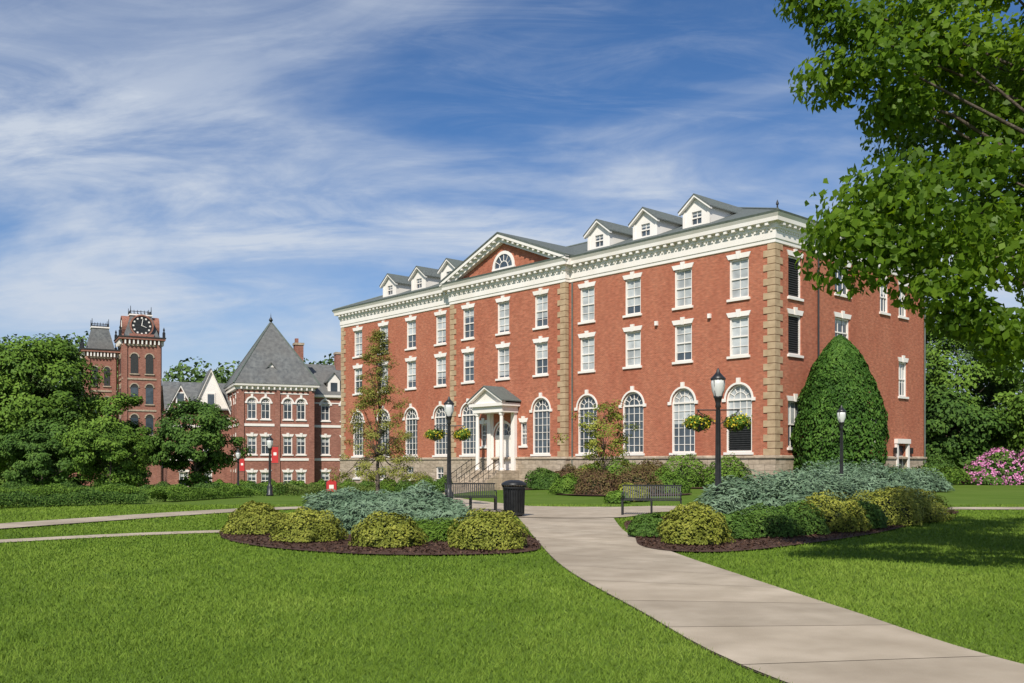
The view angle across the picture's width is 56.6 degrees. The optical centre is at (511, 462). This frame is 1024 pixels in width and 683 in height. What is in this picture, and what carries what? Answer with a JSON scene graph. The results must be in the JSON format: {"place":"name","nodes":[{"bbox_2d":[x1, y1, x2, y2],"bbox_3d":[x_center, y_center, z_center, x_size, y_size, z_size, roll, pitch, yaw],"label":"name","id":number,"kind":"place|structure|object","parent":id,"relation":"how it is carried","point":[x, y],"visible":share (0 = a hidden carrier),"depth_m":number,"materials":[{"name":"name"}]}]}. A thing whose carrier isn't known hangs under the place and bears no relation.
{"place":"outdoors","nodes":[
{"label":"outdoors","id":0,"kind":"place"},
{"bbox_2d":[0,446,1023,682],"bbox_3d":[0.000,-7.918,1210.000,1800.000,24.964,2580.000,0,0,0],"label":"ground","id":1,"kind":"structure","parent":0,"point":[970,494],"depth_m":10.82,"materials":[{"name":"plant"}]},
{"bbox_2d":[0,389,25,484],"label":"oak tree","id":2,"kind":"object","parent":1,"relation":"on","point":[3,467],"visible":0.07,"depth_m":115.04,"materials":[{"name":"green plant"}]},
{"bbox_2d":[0,428,84,495],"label":"maple tree","id":3,"kind":"object","parent":1,"relation":"on","point":[36,459],"visible":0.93,"depth_m":70.77,"materials":[{"name":"green plant"}]},
{"bbox_2d":[0,407,88,492],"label":"oak tree","id":4,"kind":"object","parent":1,"relation":"on","point":[67,415],"visible":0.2,"depth_m":102.59,"materials":[{"name":"green plant"}]},
{"bbox_2d":[0,333,111,454],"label":"oak tree","id":5,"kind":"object","parent":1,"relation":"on","point":[40,355],"visible":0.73,"depth_m":108.18,"materials":[{"name":"green plant"}]},
{"bbox_2d":[0,488,148,507],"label":"hedge","id":6,"kind":"object","parent":1,"relation":"on","point":[77,496],"visible":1,"depth_m":35.03,"materials":[{"name":"green plant"}]},
{"bbox_2d":[51,392,157,486],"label":"maple tree","id":7,"kind":"object","parent":1,"relation":"on","point":[110,424],"visible":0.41,"depth_m":72.59,"materials":[{"name":"green plant"}]},
{"bbox_2d":[0,530,219,542],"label":"walkway","id":8,"kind":"structure","parent":1,"relation":"on","point":[101,536],"depth_m":20.70,"materials":[{"name":"concrete"}]},
{"bbox_2d":[66,428,155,489],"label":"crabapple tree","id":9,"kind":"object","parent":1,"relation":"on","point":[97,456],"visible":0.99,"depth_m":65.60,"materials":[{"name":"green plant"}]},
{"bbox_2d":[69,306,165,485],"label":"clock tower building","id":10,"kind":"structure","parent":1,"relation":"on","point":[139,341],"depth_m":169.92,"materials":[{"name":"brick"}]},
{"bbox_2d":[86,434,151,491],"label":"oak tree","id":11,"kind":"object","parent":1,"relation":"on","point":[144,476],"visible":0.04,"depth_m":104.01,"materials":[{"name":"green plant"}]},
{"bbox_2d":[0,481,302,495],"bbox_3d":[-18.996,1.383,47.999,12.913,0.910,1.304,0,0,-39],"label":"hedge","id":12,"kind":"object","parent":1,"relation":"on","point":[61,489],"visible":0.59,"depth_m":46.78,"materials":[{"name":"green plant"}]},
{"bbox_2d":[0,506,305,528],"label":"walkway","id":13,"kind":"structure","parent":1,"relation":"on","point":[70,521],"depth_m":26.77,"materials":[{"name":"concrete"}]},
{"bbox_2d":[143,396,254,487],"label":"maple tree","id":14,"kind":"object","parent":1,"relation":"on","point":[206,434],"visible":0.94,"depth_m":72.95,"materials":[{"name":"green plant"}]},
{"bbox_2d":[148,486,254,501],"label":"hedge","id":15,"kind":"object","parent":1,"relation":"on","point":[200,492],"visible":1,"depth_m":40.88,"materials":[{"name":"green plant"}]},
{"bbox_2d":[236,449,244,495],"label":"lamp post","id":16,"kind":"object","parent":1,"relation":"on","point":[242,461],"visible":0.75,"depth_m":67.95,"materials":[{"name":"black metal"}]},
{"bbox_2d":[161,317,341,486],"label":"victorian brick hall","id":17,"kind":"structure","parent":1,"relation":"on","point":[281,393],"depth_m":123.35,"materials":[{"name":"red brick"}]},
{"bbox_2d":[178,394,341,483],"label":"windows","id":18,"kind":"structure","parent":17,"relation":"in","point":[287,402],"depth_m":122.55,"materials":[{"name":"glass"}]},
{"bbox_2d":[266,435,278,495],"bbox_3d":[-12.850,0.125,51.000,0.700,3.330,0.400,0,0,0],"label":"lamp post","id":19,"kind":"object","parent":1,"relation":"on","point":[269,439],"visible":0.95,"depth_m":50.95,"materials":[{"name":"black metal"}]},
{"bbox_2d":[209,479,339,491],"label":"hedge","id":20,"kind":"object","parent":1,"relation":"on","point":[322,482],"visible":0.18,"depth_m":112.76,"materials":[{"name":"green plant"}]},
{"bbox_2d":[275,481,381,495],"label":"hedge","id":21,"kind":"object","parent":1,"relation":"on","point":[303,488],"visible":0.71,"depth_m":60.68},
{"bbox_2d":[326,480,336,490],"bbox_3d":[-9.600,1.365,50.500,0.600,0.990,0.080,0,0,-10],"label":"red welcome sign","id":22,"kind":"object","parent":1,"relation":"on","point":[330,484],"visible":0.65,"depth_m":50.47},
{"bbox_2d":[325,329,429,493],"bbox_3d":[-6.571,-2.524,49.231,5.268,8.863,5.019,0,0,44],"label":"bald cypress tree","id":23,"kind":"object","parent":1,"relation":"on","point":[379,432],"visible":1,"depth_m":48.77,"materials":[{"name":"green plant"}]},
{"bbox_2d":[219,516,540,554],"bbox_3d":[-3.229,1.545,23.458,7.587,0.118,14.460,0,0,0],"label":"mulch bed","id":24,"kind":"object","parent":1,"relation":"on","point":[433,547],"visible":0.15,"depth_m":17.54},
{"bbox_2d":[219,500,289,534],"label":"golden shrub","id":25,"kind":"object","parent":24,"relation":"on","point":[245,521],"visible":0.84,"depth_m":20.77,"materials":[{"name":"yellow plant"}]},
{"bbox_2d":[228,501,280,523],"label":"golden shrub","id":26,"kind":"object","parent":24,"relation":"on","point":[255,512],"visible":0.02,"depth_m":22.72,"materials":[{"name":"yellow plant"}]},
{"bbox_2d":[269,506,348,542],"bbox_3d":[-4.099,1.217,19.204,1.594,0.706,1.607,0,0,0],"label":"golden shrub","id":27,"kind":"object","parent":24,"relation":"on","point":[309,525],"visible":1,"depth_m":18.81,"materials":[{"name":"yellow plant"}]},
{"bbox_2d":[300,486,377,515],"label":"spreading juniper","id":28,"kind":"object","parent":24,"relation":"on","point":[312,496],"visible":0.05,"depth_m":25.73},
{"bbox_2d":[306,489,403,514],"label":"spreading juniper","id":29,"kind":"object","parent":24,"relation":"on","point":[340,500],"visible":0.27,"depth_m":23.60,"materials":[{"name":"plant"}]},
{"bbox_2d":[322,500,414,533],"bbox_3d":[-3.249,1.226,21.767,2.581,0.801,2.669,0,0,0],"label":"spreading juniper","id":30,"kind":"object","parent":24,"relation":"on","point":[348,516],"visible":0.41,"depth_m":21.19,"materials":[{"name":"plant"}]},
{"bbox_2d":[348,510,428,547],"bbox_3d":[-2.330,1.234,17.988,1.537,0.672,1.468,0,0,0],"label":"golden shrub","id":31,"kind":"object","parent":24,"relation":"on","point":[379,532],"visible":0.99,"depth_m":17.63,"materials":[{"name":"yellow plant"}]},
{"bbox_2d":[382,480,465,505],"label":"spreading juniper","id":32,"kind":"object","parent":24,"relation":"on","point":[422,489],"visible":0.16,"depth_m":25.71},
{"bbox_2d":[411,516,436,536],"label":"daylily clump","id":33,"kind":"object","parent":24,"relation":"on","point":[420,523],"visible":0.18,"depth_m":19.57,"materials":[{"name":"green plant"}]},
{"bbox_2d":[383,493,472,514],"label":"spreading juniper","id":34,"kind":"object","parent":24,"relation":"on","point":[416,504],"visible":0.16,"depth_m":22.80,"materials":[{"name":"plant"}]},
{"bbox_2d":[410,505,473,522],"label":"spreading juniper","id":35,"kind":"object","parent":24,"relation":"on","point":[433,512],"visible":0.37,"depth_m":21.39,"materials":[{"name":"plant"}]},
{"bbox_2d":[422,517,463,541],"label":"daylily clump","id":36,"kind":"object","parent":24,"relation":"on","point":[438,532],"visible":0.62,"depth_m":19.04,"materials":[{"name":"green plant"}]},
{"bbox_2d":[446,508,528,550],"bbox_3d":[-0.453,1.200,17.561,1.540,0.741,1.580,0,0,0],"label":"golden shrub","id":37,"kind":"object","parent":24,"relation":"on","point":[477,534],"visible":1,"depth_m":17.18,"materials":[{"name":"yellow plant"}]},
{"bbox_2d":[443,491,525,505],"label":"walkway","id":38,"kind":"structure","parent":1,"relation":"on","point":[474,502],"depth_m":37.81,"materials":[{"name":"concrete"}]},
{"bbox_2d":[0,331,1018,459],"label":"distant woodland","id":39,"kind":"object","parent":1,"relation":"on","point":[199,377],"visible":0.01,"depth_m":307.96,"materials":[{"name":"plant"}]},
{"bbox_2d":[603,490,630,502],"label":"garden shrub","id":40,"kind":"object","parent":1,"relation":"on","point":[613,497],"visible":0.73,"depth_m":37.47,"materials":[{"name":"green plant"}]},
{"bbox_2d":[565,493,690,494],"bbox_3d":[5.628,1.578,48.717,6.942,0.076,7.575,0,0,0],"label":"mulch bed","id":41,"kind":"object","parent":1,"relation":"on","point":[651,494],"visible":0.12,"depth_m":46.71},
{"bbox_2d":[548,473,583,494],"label":"garden shrub","id":42,"kind":"object","parent":41,"relation":"on","point":[566,483],"visible":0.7,"depth_m":48.45,"materials":[{"name":"green plant"}]},
{"bbox_2d":[553,399,640,471],"bbox_3d":[4.535,-0.753,50.180,4.132,5.194,3.389,0,0,39],"label":"young ornamental tree","id":43,"kind":"object","parent":41,"relation":"on","point":[592,443],"visible":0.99,"depth_m":49.72,"materials":[{"name":"green plant"}]},
{"bbox_2d":[572,466,621,494],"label":"barberry shrub","id":44,"kind":"object","parent":41,"relation":"on","point":[603,483],"visible":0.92,"depth_m":46.84,"materials":[{"name":"plant"}]},
{"bbox_2d":[612,464,663,493],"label":"barberry shrub","id":45,"kind":"object","parent":41,"relation":"on","point":[633,478],"visible":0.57,"depth_m":47.59,"materials":[{"name":"plant"}]},
{"bbox_2d":[648,467,691,493],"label":"garden shrub","id":46,"kind":"object","parent":41,"relation":"on","point":[666,477],"visible":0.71,"depth_m":48.39,"materials":[{"name":"green plant"}]},
{"bbox_2d":[332,193,927,491],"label":"brick college hall","id":47,"kind":"structure","parent":1,"relation":"on","point":[517,350],"depth_m":71.04,"materials":[{"name":"red brick"}]},
{"bbox_2d":[350,249,908,480],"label":"windows","id":48,"kind":"structure","parent":47,"relation":"in","point":[740,396],"depth_m":69.49,"materials":[{"name":"white paint"}]},
{"bbox_2d":[617,482,651,497],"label":"garden shrub","id":49,"kind":"object","parent":1,"relation":"on","point":[620,487],"visible":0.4,"depth_m":39.04,"materials":[{"name":"green plant"}]},
{"bbox_2d":[518,517,1023,682],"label":"walkway","id":50,"kind":"structure","parent":1,"relation":"on","point":[774,632],"depth_m":9.45,"materials":[{"name":"concrete"}]},
{"bbox_2d":[624,510,958,551],"bbox_3d":[6.947,1.548,25.403,6.837,0.114,18.459,0,0,35],"label":"mulch bed","id":51,"kind":"object","parent":1,"relation":"on","point":[654,542],"visible":0.09,"depth_m":18.71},
{"bbox_2d":[627,513,671,536],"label":"boxwood shrub","id":52,"kind":"object","parent":51,"relation":"on","point":[642,525],"visible":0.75,"depth_m":20.12,"materials":[{"name":"green plant"}]},
{"bbox_2d":[656,501,735,544],"bbox_3d":[3.601,1.155,18.604,1.494,0.831,1.391,0,0,0],"label":"golden shrub","id":53,"kind":"object","parent":51,"relation":"on","point":[694,527],"visible":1,"depth_m":18.20,"materials":[{"name":"yellow plant"}]},
{"bbox_2d":[683,368,752,494],"bbox_3d":[5.223,-0.415,24.241,1.794,4.030,0.899,0,0,0],"label":"lamp post","id":54,"kind":"object","parent":51,"relation":"on","point":[734,423],"visible":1,"depth_m":24.13,"materials":[{"name":"black metal"}]},
{"bbox_2d":[694,494,748,513],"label":"spreading juniper","id":55,"kind":"object","parent":51,"relation":"on","point":[726,504],"visible":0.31,"depth_m":22.24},
{"bbox_2d":[692,475,773,504],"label":"spreading juniper","id":56,"kind":"object","parent":51,"relation":"on","point":[728,483],"visible":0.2,"depth_m":24.14,"materials":[{"name":"plant"}]},
{"bbox_2d":[709,511,759,539],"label":"boxwood shrub","id":57,"kind":"object","parent":51,"relation":"on","point":[739,526],"visible":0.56,"depth_m":19.53,"materials":[{"name":"green plant"}]},
{"bbox_2d":[734,502,808,537],"bbox_3d":[5.509,1.213,20.566,1.724,0.716,1.786,0,0,-19],"label":"boxwood shrub","id":58,"kind":"object","parent":51,"relation":"on","point":[772,526],"visible":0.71,"depth_m":20.09,"materials":[{"name":"green plant"}]},
{"bbox_2d":[737,480,820,515],"bbox_3d":[6.236,1.018,22.788,2.675,1.231,2.483,0,0,0],"label":"spreading juniper","id":59,"kind":"object","parent":51,"relation":"on","point":[777,495],"visible":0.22,"depth_m":22.56,"materials":[{"name":"plant"}]},
{"bbox_2d":[729,468,835,506],"bbox_3d":[6.967,0.884,24.855,3.339,1.530,3.635,0,0,0],"label":"spreading juniper","id":60,"kind":"object","parent":51,"relation":"on","point":[802,487],"visible":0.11,"depth_m":24.50,"materials":[{"name":"plant"}]},
{"bbox_2d":[771,499,830,534],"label":"boxwood shrub","id":61,"kind":"object","parent":51,"relation":"on","point":[792,507],"visible":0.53,"depth_m":20.80,"materials":[{"name":"green plant"}]},
{"bbox_2d":[763,468,870,502],"bbox_3d":[8.386,0.872,27.012,3.697,1.488,3.787,0,0,0],"label":"spreading juniper","id":62,"kind":"object","parent":51,"relation":"on","point":[815,481],"visible":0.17,"depth_m":26.38,"materials":[{"name":"plant"}]},
{"bbox_2d":[794,490,871,532],"bbox_3d":[7.292,1.095,22.011,1.899,0.951,1.851,0,0,0],"label":"golden shrub","id":63,"kind":"object","parent":51,"relation":"on","point":[838,517],"visible":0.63,"depth_m":21.48,"materials":[{"name":"yellow plant"}]},
{"bbox_2d":[822,475,896,502],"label":"spreading juniper","id":64,"kind":"object","parent":51,"relation":"on","point":[870,486],"visible":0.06,"depth_m":27.57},
{"bbox_2d":[847,501,887,528],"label":"boxwood shrub","id":65,"kind":"object","parent":51,"relation":"on","point":[877,517],"visible":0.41,"depth_m":22.51,"materials":[{"name":"green plant"}]},
{"bbox_2d":[848,486,929,525],"bbox_3d":[9.579,1.073,24.370,2.234,0.994,2.176,0,0,0],"label":"golden shrub","id":66,"kind":"object","parent":51,"relation":"on","point":[896,512],"visible":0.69,"depth_m":23.82,"materials":[{"name":"yellow plant"}]},
{"bbox_2d":[865,477,944,514],"bbox_3d":[11.625,1.030,29.208,3.204,1.185,3.093,0,0,0],"label":"spreading juniper","id":67,"kind":"object","parent":51,"relation":"on","point":[914,486],"visible":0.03,"depth_m":28.93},
{"bbox_2d":[881,486,956,521],"bbox_3d":[10.930,1.090,25.798,1.952,0.959,1.989,0,0,44],"label":"golden shrub","id":68,"kind":"object","parent":51,"relation":"on","point":[935,510],"visible":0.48,"depth_m":25.36,"materials":[{"name":"green plant"}]},
{"bbox_2d":[627,506,1023,509],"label":"walkway","id":69,"kind":"structure","parent":1,"relation":"on","point":[992,508],"depth_m":32.74,"materials":[{"name":"concrete"}]},
{"bbox_2d":[801,457,877,486],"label":"spreading juniper","id":70,"kind":"object","parent":1,"relation":"on","point":[855,473],"visible":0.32,"depth_m":49.49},
{"bbox_2d":[790,335,889,472],"bbox_3d":[20.900,-3.302,60.531,6.112,9.846,6.050,0,0,0],"label":"arborvitae","id":71,"kind":"object","parent":1,"relation":"on","point":[839,372],"visible":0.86,"depth_m":58.84,"materials":[{"name":"plant"}]},
{"bbox_2d":[837,405,845,476],"bbox_3d":[13.700,-0.415,39.500,0.400,4.030,0.400,0,0,0],"label":"lamp post","id":72,"kind":"object","parent":1,"relation":"on","point":[841,414],"visible":0.74,"depth_m":39.44,"materials":[{"name":"black metal"}]},
{"bbox_2d":[847,458,926,486],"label":"spreading juniper","id":73,"kind":"object","parent":1,"relation":"on","point":[894,475],"visible":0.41,"depth_m":50.65,"materials":[{"name":"plant"}]},
{"bbox_2d":[773,0,1023,386],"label":"maple tree","id":74,"kind":"object","parent":1,"relation":"on","point":[939,56],"visible":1,"depth_m":12.00,"materials":[{"name":"green plant"}]},
{"bbox_2d":[902,467,954,491],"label":"spreading juniper","id":75,"kind":"object","parent":1,"relation":"on","point":[930,482],"visible":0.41,"depth_m":51.98,"materials":[{"name":"plant"}]},
{"bbox_2d":[898,465,974,484],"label":"hedge","id":76,"kind":"object","parent":1,"relation":"on","point":[958,474],"visible":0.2,"depth_m":68.52,"materials":[{"name":"green plant"}]},
{"bbox_2d":[923,453,957,482],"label":"rhododendron","id":77,"kind":"object","parent":1,"relation":"on","point":[938,460],"visible":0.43,"depth_m":73.31,"materials":[{"name":"green plant"}]},
{"bbox_2d":[926,383,1015,468],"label":"deciduous tree","id":78,"kind":"object","parent":1,"relation":"on","point":[953,445],"visible":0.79,"depth_m":81.51,"materials":[{"name":"green plant"}]},
{"bbox_2d":[926,297,1018,412],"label":"deciduous tree","id":79,"kind":"object","parent":1,"relation":"on","point":[968,354],"visible":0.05,"depth_m":94.58,"materials":[{"name":"green plant"}]},
{"bbox_2d":[926,320,1023,451],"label":"deciduous tree","id":80,"kind":"object","parent":1,"relation":"on","point":[944,345],"visible":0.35,"depth_m":85.51,"materials":[{"name":"green plant"}]},
{"bbox_2d":[958,456,1010,484],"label":"rhododendron","id":81,"kind":"object","parent":1,"relation":"on","point":[983,472],"visible":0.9,"depth_m":69.01,"materials":[{"name":"pink plant"}]},
{"bbox_2d":[960,346,1023,450],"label":"deciduous tree","id":82,"kind":"object","parent":1,"relation":"on","point":[990,391],"visible":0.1,"depth_m":89.97,"materials":[{"name":"green plant"}]},
{"bbox_2d":[973,447,1023,484],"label":"rhododendron","id":83,"kind":"object","parent":1,"relation":"on","point":[1007,461],"visible":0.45,"depth_m":69.55,"materials":[{"name":"pink plant"}]},
{"bbox_2d":[995,383,1023,454],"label":"deciduous tree","id":84,"kind":"object","parent":1,"relation":"on","point":[1017,417],"visible":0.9,"depth_m":80.62,"materials":[{"name":"green plant"}]},
{"bbox_2d":[1010,448,1023,484],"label":"rhododendron","id":85,"kind":"object","parent":1,"relation":"on","point":[1021,456],"visible":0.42,"depth_m":69.89,"materials":[{"name":"pink plant"}]},
{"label":"mulch bed","id":86,"kind":"object","parent":1,"relation":"on","visible":0},
{"bbox_2d":[524,467,550,487],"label":"foundation shrub","id":87,"kind":"object","parent":86,"relation":"on","point":[530,475],"visible":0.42,"depth_m":71.26,"materials":[{"name":"green plant"}]},
{"bbox_2d":[528,469,562,489],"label":"foundation shrub","id":88,"kind":"object","parent":86,"relation":"on","point":[545,479],"visible":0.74,"depth_m":66.78,"materials":[{"name":"green plant"}]},
{"bbox_2d":[555,463,577,476],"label":"foundation shrub","id":89,"kind":"object","parent":86,"relation":"on","point":[562,472],"visible":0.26,"depth_m":69.64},
{"bbox_2d":[566,467,606,481],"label":"foundation shrub","id":90,"kind":"object","parent":86,"relation":"on","point":[579,472],"visible":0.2,"depth_m":63.87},
{"bbox_2d":[578,462,602,473],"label":"foundation shrub","id":91,"kind":"object","parent":86,"relation":"on","point":[593,465],"visible":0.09,"depth_m":67.61,"materials":[{"name":"green plant"}]},
{"bbox_2d":[604,457,638,479],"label":"foundation shrub","id":92,"kind":"object","parent":86,"relation":"on","point":[611,469],"visible":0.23,"depth_m":65.30,"materials":[{"name":"green plant"}]},
{"bbox_2d":[621,461,662,479],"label":"foundation shrub","id":93,"kind":"object","parent":86,"relation":"on","point":[654,468],"visible":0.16,"depth_m":61.04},
{"bbox_2d":[636,458,670,471],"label":"foundation shrub","id":94,"kind":"object","parent":86,"relation":"on","point":[657,463],"visible":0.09,"depth_m":64.32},
{"bbox_2d":[662,453,711,487],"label":"foundation shrub","id":95,"kind":"object","parent":86,"relation":"on","point":[691,474],"visible":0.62,"depth_m":60.99,"materials":[{"name":"green plant"}]},
{"bbox_2d":[699,452,752,487],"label":"foundation shrub","id":96,"kind":"object","parent":86,"relation":"on","point":[734,469],"visible":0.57,"depth_m":59.39,"materials":[{"name":"green plant"}]},
{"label":"mulch bed","id":97,"kind":"object","parent":1,"relation":"on","visible":0},
{"bbox_2d":[337,478,355,489],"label":"foundation shrub","id":98,"kind":"object","parent":97,"relation":"on","point":[344,483],"visible":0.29,"depth_m":93.17,"materials":[{"name":"green plant"}]},
{"bbox_2d":[356,480,375,493],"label":"foundation shrub","id":99,"kind":"object","parent":97,"relation":"on","point":[365,483],"visible":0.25,"depth_m":90.46,"materials":[{"name":"green plant"}]},
{"bbox_2d":[380,479,395,493],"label":"foundation shrub","id":100,"kind":"object","parent":97,"relation":"on","point":[387,485],"visible":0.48,"depth_m":87.73,"materials":[{"name":"green plant"}]},
{"bbox_2d":[394,478,415,492],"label":"foundation shrub","id":101,"kind":"object","parent":97,"relation":"on","point":[400,484],"visible":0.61,"depth_m":85.53,"materials":[{"name":"green plant"}]},
{"bbox_2d":[414,475,434,490],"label":"foundation shrub","id":102,"kind":"object","parent":97,"relation":"on","point":[431,480],"visible":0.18,"depth_m":83.66,"materials":[{"name":"green plant"}]},
{"bbox_2d":[431,475,452,491],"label":"foundation shrub","id":103,"kind":"object","parent":97,"relation":"on","point":[439,484],"visible":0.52,"depth_m":81.41,"materials":[{"name":"green plant"}]},
{"bbox_2d":[0,0,1023,409],"label":"sky","id":104,"kind":"structure","parent":0,"point":[218,169],"materials":[{"name":"blue"}]},
{"bbox_2d":[464,505,674,517],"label":"plaza pavement","id":105,"kind":"structure","parent":0,"point":[564,512],"depth_m":30.56,"materials":[{"name":"concrete"}]},
{"bbox_2d":[423,397,472,500],"bbox_3d":[-2.307,-0.415,34.441,1.794,4.030,0.899,0,0,0],"label":"lamp post","id":106,"kind":"object","parent":105,"relation":"on","point":[460,434],"visible":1,"depth_m":34.33,"materials":[{"name":"black metal"}]},
{"bbox_2d":[444,483,496,510],"bbox_3d":[-1.357,1.110,31.051,1.700,0.900,0.618,0,0,-8],"label":"park bench","id":107,"kind":"object","parent":105,"relation":"on","point":[470,499],"visible":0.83,"depth_m":31.26,"materials":[{"name":"black metal"}]},
{"bbox_2d":[501,480,526,516],"bbox_3d":[0.060,1.030,27.900,0.760,1.060,0.760,0,0,0],"label":"litter bin","id":108,"kind":"object","parent":105,"relation":"on","point":[514,496],"visible":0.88,"depth_m":27.66,"materials":[{"name":"black metal"}]},
{"bbox_2d":[621,485,681,514],"bbox_3d":[4.209,1.110,28.651,1.800,0.900,0.618,0,0,10],"label":"park bench","id":109,"kind":"object","parent":105,"relation":"on","point":[650,499],"visible":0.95,"depth_m":28.82,"materials":[{"name":"black metal"}]}
]}

